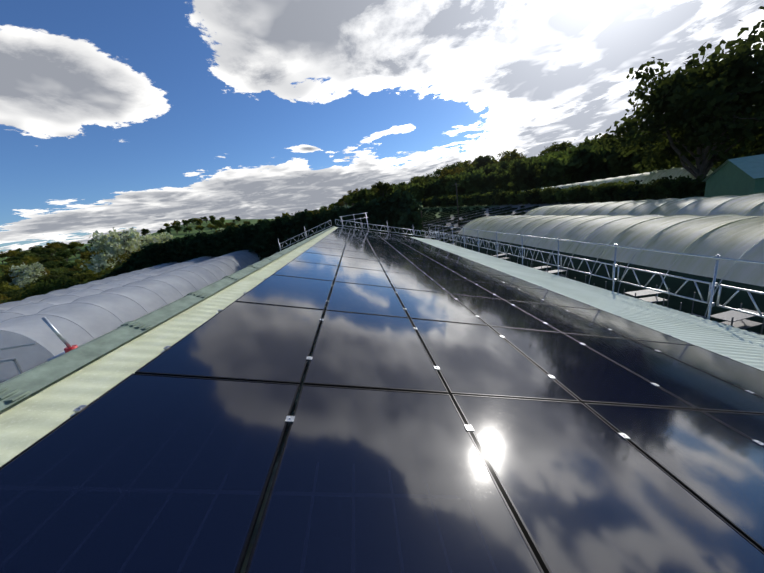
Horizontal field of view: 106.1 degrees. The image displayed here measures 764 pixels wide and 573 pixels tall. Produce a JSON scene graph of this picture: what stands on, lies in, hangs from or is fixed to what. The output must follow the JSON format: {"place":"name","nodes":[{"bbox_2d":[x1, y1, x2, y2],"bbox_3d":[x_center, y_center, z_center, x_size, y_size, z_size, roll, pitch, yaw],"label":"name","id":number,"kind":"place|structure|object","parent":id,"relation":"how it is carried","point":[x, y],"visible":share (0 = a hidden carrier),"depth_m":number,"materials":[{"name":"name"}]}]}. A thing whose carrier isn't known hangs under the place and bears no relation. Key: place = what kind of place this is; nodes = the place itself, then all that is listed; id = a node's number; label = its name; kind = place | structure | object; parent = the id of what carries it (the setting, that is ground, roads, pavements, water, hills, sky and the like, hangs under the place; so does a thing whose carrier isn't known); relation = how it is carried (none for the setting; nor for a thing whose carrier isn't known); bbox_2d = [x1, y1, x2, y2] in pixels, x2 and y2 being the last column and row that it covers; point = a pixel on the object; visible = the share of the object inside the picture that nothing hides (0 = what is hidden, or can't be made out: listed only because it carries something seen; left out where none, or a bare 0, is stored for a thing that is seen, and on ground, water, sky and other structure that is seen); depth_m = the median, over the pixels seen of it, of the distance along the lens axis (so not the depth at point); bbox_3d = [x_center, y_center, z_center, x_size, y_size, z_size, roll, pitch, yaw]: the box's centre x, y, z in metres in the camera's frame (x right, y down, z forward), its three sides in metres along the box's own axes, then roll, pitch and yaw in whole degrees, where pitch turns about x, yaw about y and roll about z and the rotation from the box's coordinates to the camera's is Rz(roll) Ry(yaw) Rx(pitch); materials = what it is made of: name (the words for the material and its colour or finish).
{"place":"outdoors","nodes":[
{"label":"outdoors","id":0,"kind":"place"},
{"bbox_2d":[0,167,715,264],"bbox_3d":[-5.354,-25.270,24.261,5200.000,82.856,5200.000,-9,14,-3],"label":"terrain","id":1,"kind":"structure","parent":0,"point":[180,234],"depth_m":79.96,"materials":[{"name":"green plant"}]},
{"bbox_2d":[0,282,19,293],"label":"wood tree","id":2,"kind":"object","parent":1,"relation":"on","point":[5,286],"visible":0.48,"depth_m":125.92,"materials":[{"name":"green plant"}]},
{"bbox_2d":[0,269,20,284],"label":"tree","id":3,"kind":"object","parent":1,"relation":"on","point":[5,277],"visible":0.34,"depth_m":136.84,"materials":[{"name":"green plant"}]},
{"bbox_2d":[0,343,35,381],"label":"polytunnel door frame","id":4,"kind":"object","parent":1,"relation":"on","point":[14,360],"visible":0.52,"depth_m":14.99,"materials":[{"name":"metal"}]},
{"bbox_2d":[6,262,46,287],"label":"tree","id":5,"kind":"object","parent":1,"relation":"on","point":[27,273],"visible":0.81,"depth_m":137.45,"materials":[{"name":"green plant"}]},
{"bbox_2d":[20,274,61,289],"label":"wood tree","id":6,"kind":"object","parent":1,"relation":"on","point":[45,278],"visible":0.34,"depth_m":131.49,"materials":[{"name":"green plant"}]},
{"bbox_2d":[20,276,79,298],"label":"wood tree","id":7,"kind":"object","parent":1,"relation":"on","point":[40,287],"visible":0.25,"depth_m":79.72,"materials":[{"name":"green plant"}]},
{"bbox_2d":[34,282,68,295],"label":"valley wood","id":8,"kind":"object","parent":1,"relation":"on","point":[57,287],"visible":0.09,"depth_m":77.44,"materials":[{"name":"green plant"}]},
{"bbox_2d":[43,260,70,268],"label":"hedgerow","id":9,"kind":"object","parent":1,"relation":"on","point":[53,264],"visible":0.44,"depth_m":211.40,"materials":[{"name":"green plant"}]},
{"bbox_2d":[50,268,68,275],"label":"valley wood","id":10,"kind":"object","parent":1,"relation":"on","point":[60,272],"visible":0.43,"depth_m":156.88,"materials":[{"name":"green plant"}]},
{"bbox_2d":[0,262,176,311],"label":"net tunnel","id":11,"kind":"structure","parent":1,"relation":"on","point":[4,307],"depth_m":32.92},
{"bbox_2d":[82,267,114,282],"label":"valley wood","id":12,"kind":"object","parent":1,"relation":"on","point":[92,275],"visible":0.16,"depth_m":67.31,"materials":[{"name":"green plant"}]},
{"bbox_2d":[0,256,214,321],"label":"net tunnel","id":13,"kind":"structure","parent":1,"relation":"on","point":[31,308],"depth_m":27.29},
{"bbox_2d":[80,227,143,272],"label":"pale tree","id":14,"kind":"object","parent":1,"relation":"on","point":[115,245],"visible":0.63,"depth_m":84.01,"materials":[{"name":"green plant"}]},
{"bbox_2d":[102,249,141,270],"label":"valley wood","id":15,"kind":"object","parent":1,"relation":"on","point":[123,257],"visible":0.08,"depth_m":74.54,"materials":[{"name":"green plant"}]},
{"bbox_2d":[0,250,260,382],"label":"net tunnel","id":16,"kind":"structure","parent":1,"relation":"on","point":[78,322],"depth_m":19.11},
{"bbox_2d":[127,250,142,271],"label":"conifer hedge","id":17,"kind":"object","parent":1,"relation":"on","point":[135,266],"visible":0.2,"depth_m":55.06,"materials":[{"name":"green plant"}]},
{"bbox_2d":[138,245,155,269],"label":"conifer hedge","id":18,"kind":"object","parent":1,"relation":"on","point":[145,260],"visible":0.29,"depth_m":54.09,"materials":[{"name":"green plant"}]},
{"bbox_2d":[134,231,172,249],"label":"pale tree","id":19,"kind":"object","parent":1,"relation":"on","point":[154,238],"visible":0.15,"depth_m":93.10,"materials":[{"name":"green plant"}]},
{"bbox_2d":[146,244,162,265],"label":"conifer hedge","id":20,"kind":"object","parent":1,"relation":"on","point":[153,255],"visible":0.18,"depth_m":53.86,"materials":[{"name":"green plant"}]},
{"bbox_2d":[156,241,172,262],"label":"conifer hedge","id":21,"kind":"object","parent":1,"relation":"on","point":[162,250],"visible":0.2,"depth_m":53.15,"materials":[{"name":"green plant"}]},
{"bbox_2d":[163,237,182,261],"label":"conifer hedge","id":22,"kind":"object","parent":1,"relation":"on","point":[176,240],"visible":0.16,"depth_m":52.71,"materials":[{"name":"green plant"}]},
{"bbox_2d":[168,240,186,262],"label":"conifer hedge","id":23,"kind":"object","parent":1,"relation":"on","point":[180,244],"visible":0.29,"depth_m":52.25,"materials":[{"name":"green plant"}]},
{"bbox_2d":[181,236,197,260],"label":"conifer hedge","id":24,"kind":"object","parent":1,"relation":"on","point":[191,245],"visible":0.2,"depth_m":51.52,"materials":[{"name":"green plant"}]},
{"bbox_2d":[183,236,203,259],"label":"conifer hedge","id":25,"kind":"object","parent":1,"relation":"on","point":[190,250],"visible":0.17,"depth_m":51.30,"materials":[{"name":"green plant"}]},
{"bbox_2d":[193,232,210,257],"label":"conifer hedge","id":26,"kind":"object","parent":1,"relation":"on","point":[200,245],"visible":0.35,"depth_m":50.85,"materials":[{"name":"green plant"}]},
{"bbox_2d":[197,233,218,255],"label":"conifer hedge","id":27,"kind":"object","parent":1,"relation":"on","point":[207,246],"visible":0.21,"depth_m":50.79,"materials":[{"name":"green plant"}]},
{"bbox_2d":[209,230,225,256],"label":"conifer hedge","id":28,"kind":"object","parent":1,"relation":"on","point":[217,235],"visible":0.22,"depth_m":50.26,"materials":[{"name":"green plant"}]},
{"bbox_2d":[211,229,234,256],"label":"conifer hedge","id":29,"kind":"object","parent":1,"relation":"on","point":[222,240],"visible":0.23,"depth_m":49.88,"materials":[{"name":"green plant"}]},
{"bbox_2d":[216,226,236,253],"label":"conifer hedge","id":30,"kind":"object","parent":1,"relation":"on","point":[228,230],"visible":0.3,"depth_m":49.87,"materials":[{"name":"green plant"}]},
{"bbox_2d":[232,225,248,250],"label":"conifer hedge","id":31,"kind":"object","parent":1,"relation":"on","point":[238,233],"visible":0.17,"depth_m":49.30,"materials":[{"name":"green plant"}]},
{"bbox_2d":[239,224,258,255],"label":"conifer hedge","id":32,"kind":"object","parent":1,"relation":"on","point":[249,231],"visible":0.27,"depth_m":49.09,"materials":[{"name":"green plant"}]},
{"bbox_2d":[243,224,267,257],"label":"conifer hedge","id":33,"kind":"object","parent":1,"relation":"on","point":[252,241],"visible":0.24,"depth_m":48.39,"materials":[{"name":"green plant"}]},
{"bbox_2d":[250,220,274,259],"bbox_3d":[-19.751,-6.753,49.432,5.488,9.417,5.763,-21,19,-40],"label":"conifer hedge","id":34,"kind":"object","parent":1,"relation":"on","point":[263,242],"visible":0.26,"depth_m":48.37,"materials":[{"name":"green plant"}]},
{"bbox_2d":[255,219,274,260],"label":"conifer hedge","id":35,"kind":"object","parent":1,"relation":"on","point":[264,224],"visible":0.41,"depth_m":47.93,"materials":[{"name":"green plant"}]},
{"bbox_2d":[262,220,284,258],"bbox_3d":[-17.814,-6.805,49.363,6.273,9.016,5.354,-17,17,-29],"label":"conifer hedge","id":36,"kind":"object","parent":1,"relation":"on","point":[272,244],"visible":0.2,"depth_m":47.81,"materials":[{"name":"green plant"}]},
{"bbox_2d":[270,217,287,251],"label":"conifer hedge","id":37,"kind":"object","parent":1,"relation":"on","point":[277,224],"visible":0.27,"depth_m":47.38,"materials":[{"name":"green plant"}]},
{"bbox_2d":[277,215,292,249],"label":"conifer hedge","id":38,"kind":"object","parent":1,"relation":"on","point":[285,222],"visible":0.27,"depth_m":47.25,"materials":[{"name":"green plant"}]},
{"bbox_2d":[279,219,302,246],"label":"conifer hedge","id":39,"kind":"object","parent":1,"relation":"on","point":[290,223],"visible":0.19,"depth_m":46.86,"materials":[{"name":"green plant"}]},
{"bbox_2d":[288,211,308,245],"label":"conifer hedge","id":40,"kind":"object","parent":1,"relation":"on","point":[296,217],"visible":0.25,"depth_m":46.31,"materials":[{"name":"green plant"}]},
{"bbox_2d":[290,209,313,242],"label":"conifer hedge","id":41,"kind":"object","parent":1,"relation":"on","point":[302,216],"visible":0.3,"depth_m":46.13,"materials":[{"name":"green plant"}]},
{"bbox_2d":[301,212,320,237],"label":"conifer hedge","id":42,"kind":"object","parent":1,"relation":"on","point":[311,218],"visible":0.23,"depth_m":45.99,"materials":[{"name":"green plant"}]},
{"bbox_2d":[307,212,327,235],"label":"conifer hedge","id":43,"kind":"object","parent":1,"relation":"on","point":[318,221],"visible":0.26,"depth_m":45.53,"materials":[{"name":"green plant"}]},
{"bbox_2d":[315,209,333,231],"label":"conifer hedge","id":44,"kind":"object","parent":1,"relation":"on","point":[324,213],"visible":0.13,"depth_m":45.74,"materials":[{"name":"green plant"}]},
{"bbox_2d":[326,209,341,226],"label":"conifer hedge","id":45,"kind":"object","parent":1,"relation":"on","point":[332,212],"visible":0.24,"depth_m":45.15,"materials":[{"name":"green plant"}]},
{"bbox_2d":[332,205,353,228],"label":"conifer hedge","id":46,"kind":"object","parent":1,"relation":"on","point":[339,213],"visible":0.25,"depth_m":44.71,"materials":[{"name":"green plant"}]},
{"bbox_2d":[339,207,361,228],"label":"conifer hedge","id":47,"kind":"object","parent":1,"relation":"on","point":[346,211],"visible":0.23,"depth_m":44.46,"materials":[{"name":"green plant"}]},
{"bbox_2d":[349,202,371,230],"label":"conifer hedge","id":48,"kind":"object","parent":1,"relation":"on","point":[354,209],"visible":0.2,"depth_m":44.20,"materials":[{"name":"green plant"}]},
{"bbox_2d":[356,200,376,230],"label":"conifer hedge","id":49,"kind":"object","parent":1,"relation":"on","point":[366,207],"visible":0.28,"depth_m":43.49,"materials":[{"name":"green plant"}]},
{"bbox_2d":[368,198,392,232],"bbox_3d":[-0.310,-8.674,44.943,6.273,9.980,5.354,-5,15,13],"label":"conifer hedge","id":50,"kind":"object","parent":1,"relation":"on","point":[375,204],"visible":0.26,"depth_m":43.11,"materials":[{"name":"green plant"}]},
{"bbox_2d":[373,181,392,197],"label":"tree","id":51,"kind":"object","parent":1,"relation":"on","point":[383,187],"visible":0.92,"depth_m":180.68,"materials":[{"name":"green plant"}]},
{"bbox_2d":[375,196,393,233],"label":"conifer hedge","id":52,"kind":"object","parent":1,"relation":"on","point":[379,214],"visible":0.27,"depth_m":42.81,"materials":[{"name":"green plant"}]},
{"bbox_2d":[380,193,406,233],"bbox_3d":[2.171,-9.219,44.530,5.763,10.516,5.488,-19,18,-35],"label":"conifer hedge","id":53,"kind":"object","parent":1,"relation":"on","point":[388,212],"visible":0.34,"depth_m":42.71,"materials":[{"name":"green plant"}]},
{"bbox_2d":[386,189,422,236],"bbox_3d":[2.892,-9.162,43.663,5.573,10.777,5.156,-14,15,-20],"label":"conifer hedge","id":54,"kind":"object","parent":1,"relation":"on","point":[397,196],"visible":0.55,"depth_m":42.09,"materials":[{"name":"green plant"}]},
{"bbox_2d":[396,189,427,238],"bbox_3d":[4.348,-9.272,43.659,5.573,10.522,5.156,-11,15,-9],"label":"conifer hedge","id":55,"kind":"object","parent":1,"relation":"on","point":[408,197],"visible":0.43,"depth_m":42.47,"materials":[{"name":"green plant"}]},
{"bbox_2d":[394,190,429,237],"bbox_3d":[4.282,-9.569,44.840,5.156,10.522,5.573,2,18,34],"label":"conifer hedge","id":56,"kind":"object","parent":1,"relation":"on","point":[419,213],"visible":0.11,"depth_m":43.37,"materials":[{"name":"green plant"}]},
{"bbox_2d":[407,182,427,202],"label":"tree","id":57,"kind":"object","parent":1,"relation":"on","point":[418,193],"visible":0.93,"depth_m":135.39,"materials":[{"name":"green plant"}]},
{"bbox_2d":[426,180,441,196],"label":"wood understory","id":58,"kind":"object","parent":1,"relation":"on","point":[432,191],"visible":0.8,"depth_m":133.72,"materials":[{"name":"green plant"}]},
{"bbox_2d":[431,164,453,180],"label":"tree","id":59,"kind":"object","parent":1,"relation":"on","point":[438,172],"visible":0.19,"depth_m":156.81,"materials":[{"name":"green plant"}]},
{"bbox_2d":[439,167,464,186],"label":"tree","id":60,"kind":"object","parent":1,"relation":"on","point":[448,172],"visible":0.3,"depth_m":133.32,"materials":[{"name":"green plant"}]},
{"bbox_2d":[445,180,463,197],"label":"wood understory","id":61,"kind":"object","parent":1,"relation":"on","point":[450,189],"visible":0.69,"depth_m":115.19,"materials":[{"name":"green plant"}]},
{"bbox_2d":[456,168,484,193],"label":"tree","id":62,"kind":"object","parent":1,"relation":"on","point":[472,181],"visible":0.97,"depth_m":104.67,"materials":[{"name":"green plant"}]},
{"bbox_2d":[465,154,493,172],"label":"tree","id":63,"kind":"object","parent":1,"relation":"on","point":[483,161],"visible":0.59,"depth_m":136.48,"materials":[{"name":"green plant"}]},
{"bbox_2d":[420,205,551,242],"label":"nursery beds","id":64,"kind":"object","parent":1,"relation":"on","point":[445,210],"visible":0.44,"depth_m":67.60,"materials":[{"name":"green plant"}]},
{"bbox_2d":[480,171,498,192],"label":"tree","id":65,"kind":"object","parent":1,"relation":"on","point":[489,184],"visible":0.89,"depth_m":99.28,"materials":[{"name":"green plant"}]},
{"bbox_2d":[479,161,501,193],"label":"tree","id":66,"kind":"object","parent":1,"relation":"on","point":[488,169],"visible":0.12,"depth_m":108.88,"materials":[{"name":"green plant"}]},
{"bbox_2d":[495,170,511,191],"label":"wood understory","id":67,"kind":"object","parent":1,"relation":"on","point":[503,180],"visible":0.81,"depth_m":97.89,"materials":[{"name":"green plant"}]},
{"bbox_2d":[494,149,526,163],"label":"tree","id":68,"kind":"object","parent":1,"relation":"on","point":[512,155],"visible":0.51,"depth_m":166.70,"materials":[{"name":"green plant"}]},
{"bbox_2d":[515,190,528,204],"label":"field hedge","id":69,"kind":"object","parent":1,"relation":"on","point":[521,197],"visible":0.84,"depth_m":67.94,"materials":[{"name":"green plant"}]},
{"bbox_2d":[507,158,544,191],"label":"tree","id":70,"kind":"object","parent":1,"relation":"on","point":[532,176],"visible":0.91,"depth_m":84.22,"materials":[{"name":"green plant"}]},
{"bbox_2d":[528,188,545,204],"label":"field hedge","id":71,"kind":"object","parent":1,"relation":"on","point":[536,192],"visible":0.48,"depth_m":64.44,"materials":[{"name":"green plant"}]},
{"bbox_2d":[538,187,559,203],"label":"field hedge","id":72,"kind":"object","parent":1,"relation":"on","point":[551,192],"visible":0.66,"depth_m":62.24,"materials":[{"name":"green plant"}]},
{"bbox_2d":[538,139,574,155],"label":"tree","id":73,"kind":"object","parent":1,"relation":"on","point":[560,147],"visible":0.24,"depth_m":118.64,"materials":[{"name":"green plant"}]},
{"bbox_2d":[552,190,568,203],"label":"field hedge","id":74,"kind":"object","parent":1,"relation":"on","point":[561,198],"visible":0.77,"depth_m":60.04,"materials":[{"name":"green plant"}]},
{"bbox_2d":[540,152,585,186],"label":"tree","id":75,"kind":"object","parent":1,"relation":"on","point":[557,170],"visible":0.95,"depth_m":79.48,"materials":[{"name":"green plant"}]},
{"bbox_2d":[565,187,580,202],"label":"field hedge","id":76,"kind":"object","parent":1,"relation":"on","point":[571,196],"visible":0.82,"depth_m":57.62,"materials":[{"name":"green plant"}]},
{"bbox_2d":[555,145,609,183],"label":"tree","id":77,"kind":"object","parent":1,"relation":"on","point":[590,168],"visible":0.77,"depth_m":76.98,"materials":[{"name":"green plant"}]},
{"bbox_2d":[571,185,593,203],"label":"field hedge","id":78,"kind":"object","parent":1,"relation":"on","point":[581,197],"visible":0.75,"depth_m":56.08,"materials":[{"name":"green plant"}]},
{"bbox_2d":[589,183,612,202],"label":"field hedge","id":79,"kind":"object","parent":1,"relation":"on","point":[599,190],"visible":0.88,"depth_m":52.73,"materials":[{"name":"green plant"}]},
{"bbox_2d":[455,214,763,334],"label":"polytunnel","id":80,"kind":"structure","parent":1,"relation":"on","point":[733,236],"depth_m":14.77,"materials":[{"name":"white plastic"}]},
{"bbox_2d":[599,180,623,201],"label":"field hedge","id":81,"kind":"object","parent":1,"relation":"on","point":[616,184],"visible":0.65,"depth_m":51.75,"materials":[{"name":"green plant"}]},
{"bbox_2d":[521,165,712,191],"bbox_3d":[41.867,-21.713,66.044,7.252,3.326,46.044,-15,16,-23],"label":"polytunnel","id":82,"kind":"object","parent":1,"relation":"on","point":[646,177],"depth_m":50.84,"materials":[{"name":"white plastic"}]},
{"bbox_2d":[589,142,644,178],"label":"tree","id":83,"kind":"object","parent":1,"relation":"on","point":[595,158],"visible":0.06,"depth_m":75.08,"materials":[{"name":"green plant"}]},
{"bbox_2d":[613,180,637,200],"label":"field hedge","id":84,"kind":"object","parent":1,"relation":"on","point":[629,185],"visible":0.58,"depth_m":49.94,"materials":[{"name":"green plant"}]},
{"bbox_2d":[491,253,763,334],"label":"danish trolleys","id":85,"kind":"object","parent":1,"relation":"on","point":[737,319],"visible":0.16,"depth_m":9.70,"materials":[{"name":"metal"}]},
{"bbox_2d":[601,146,655,177],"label":"tree","id":86,"kind":"object","parent":1,"relation":"on","point":[618,164],"visible":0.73,"depth_m":70.61,"materials":[{"name":"green plant"}]},
{"bbox_2d":[627,180,643,200],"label":"field hedge","id":87,"kind":"object","parent":1,"relation":"on","point":[635,194],"visible":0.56,"depth_m":48.73,"materials":[{"name":"green plant"}]},
{"bbox_2d":[631,183,651,200],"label":"field hedge","id":88,"kind":"object","parent":1,"relation":"on","point":[646,187],"visible":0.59,"depth_m":48.09,"materials":[{"name":"green plant"}]},
{"bbox_2d":[524,193,763,215],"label":"polytunnel","id":89,"kind":"structure","parent":1,"relation":"on","point":[750,205],"depth_m":23.07,"materials":[{"name":"white plastic"}]},
{"bbox_2d":[642,175,671,199],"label":"field hedge","id":90,"kind":"object","parent":1,"relation":"on","point":[650,193],"visible":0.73,"depth_m":46.18,"materials":[{"name":"green plant"}]},
{"bbox_2d":[585,6,763,180],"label":"oak tree","id":91,"kind":"object","parent":1,"relation":"on","point":[703,104],"visible":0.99,"depth_m":39.99,"materials":[{"name":"green plant"}]},
{"bbox_2d":[655,175,696,198],"bbox_3d":[45.356,-14.950,44.269,3.713,4.056,4.491,-15,16,-24],"label":"field hedge","id":92,"kind":"object","parent":1,"relation":"on","point":[665,190],"visible":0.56,"depth_m":43.66,"materials":[{"name":"green plant"}]},
{"bbox_2d":[660,177,691,198],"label":"field hedge","id":93,"kind":"object","parent":1,"relation":"on","point":[677,195],"visible":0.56,"depth_m":43.64,"materials":[{"name":"green plant"}]},
{"bbox_2d":[681,179,704,198],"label":"field hedge","id":94,"kind":"object","parent":1,"relation":"on","point":[693,189],"visible":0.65,"depth_m":42.42,"materials":[{"name":"green plant"}]},
{"bbox_2d":[693,137,757,165],"bbox_3d":[62.915,-24.163,52.090,8.255,9.019,9.986,-4,15,18],"label":"tree","id":95,"kind":"object","parent":1,"relation":"on","point":[745,154],"visible":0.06,"depth_m":50.02,"materials":[{"name":"green plant"}]},
{"bbox_2d":[702,154,763,196],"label":"green shed","id":96,"kind":"structure","parent":1,"relation":"on","point":[742,176],"depth_m":30.54,"materials":[{"name":"green metal"}]},
{"bbox_2d":[0,227,763,572],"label":"barn roof","id":97,"kind":"structure","parent":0,"point":[32,419],"depth_m":3.65,"materials":[{"name":"beige metal"}]},
{"bbox_2d":[41,317,77,360],"bbox_3d":[-4.564,0.688,4.131,0.360,0.610,0.360,-9,14,-3],"label":"tube","id":98,"kind":"object","parent":97,"relation":"on","point":[69,347],"visible":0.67,"depth_m":4.10,"materials":[{"name":"metal"}]},
{"bbox_2d":[0,226,335,410],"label":"ridge cap","id":99,"kind":"object","parent":97,"relation":"on","point":[22,386],"visible":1,"depth_m":2.39,"materials":[{"name":"grey metal"}]},
{"bbox_2d":[0,227,763,572],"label":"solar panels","id":100,"kind":"object","parent":97,"relation":"on","point":[166,459],"visible":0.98,"depth_m":1.70,"materials":[{"name":"blue"}]},
{"bbox_2d":[70,229,763,445],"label":"panel clamps","id":101,"kind":"object","parent":97,"relation":"on","point":[290,419],"visible":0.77,"depth_m":2.50,"materials":[{"name":"metal"}]},
{"bbox_2d":[278,212,763,318],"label":"scaffolding","id":102,"kind":"object","parent":97,"relation":"attached to","point":[714,284],"visible":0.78,"depth_m":10.06,"materials":[{"name":"metal"}]},
{"bbox_2d":[0,0,763,252],"label":"sky","id":103,"kind":"structure","parent":0,"point":[121,115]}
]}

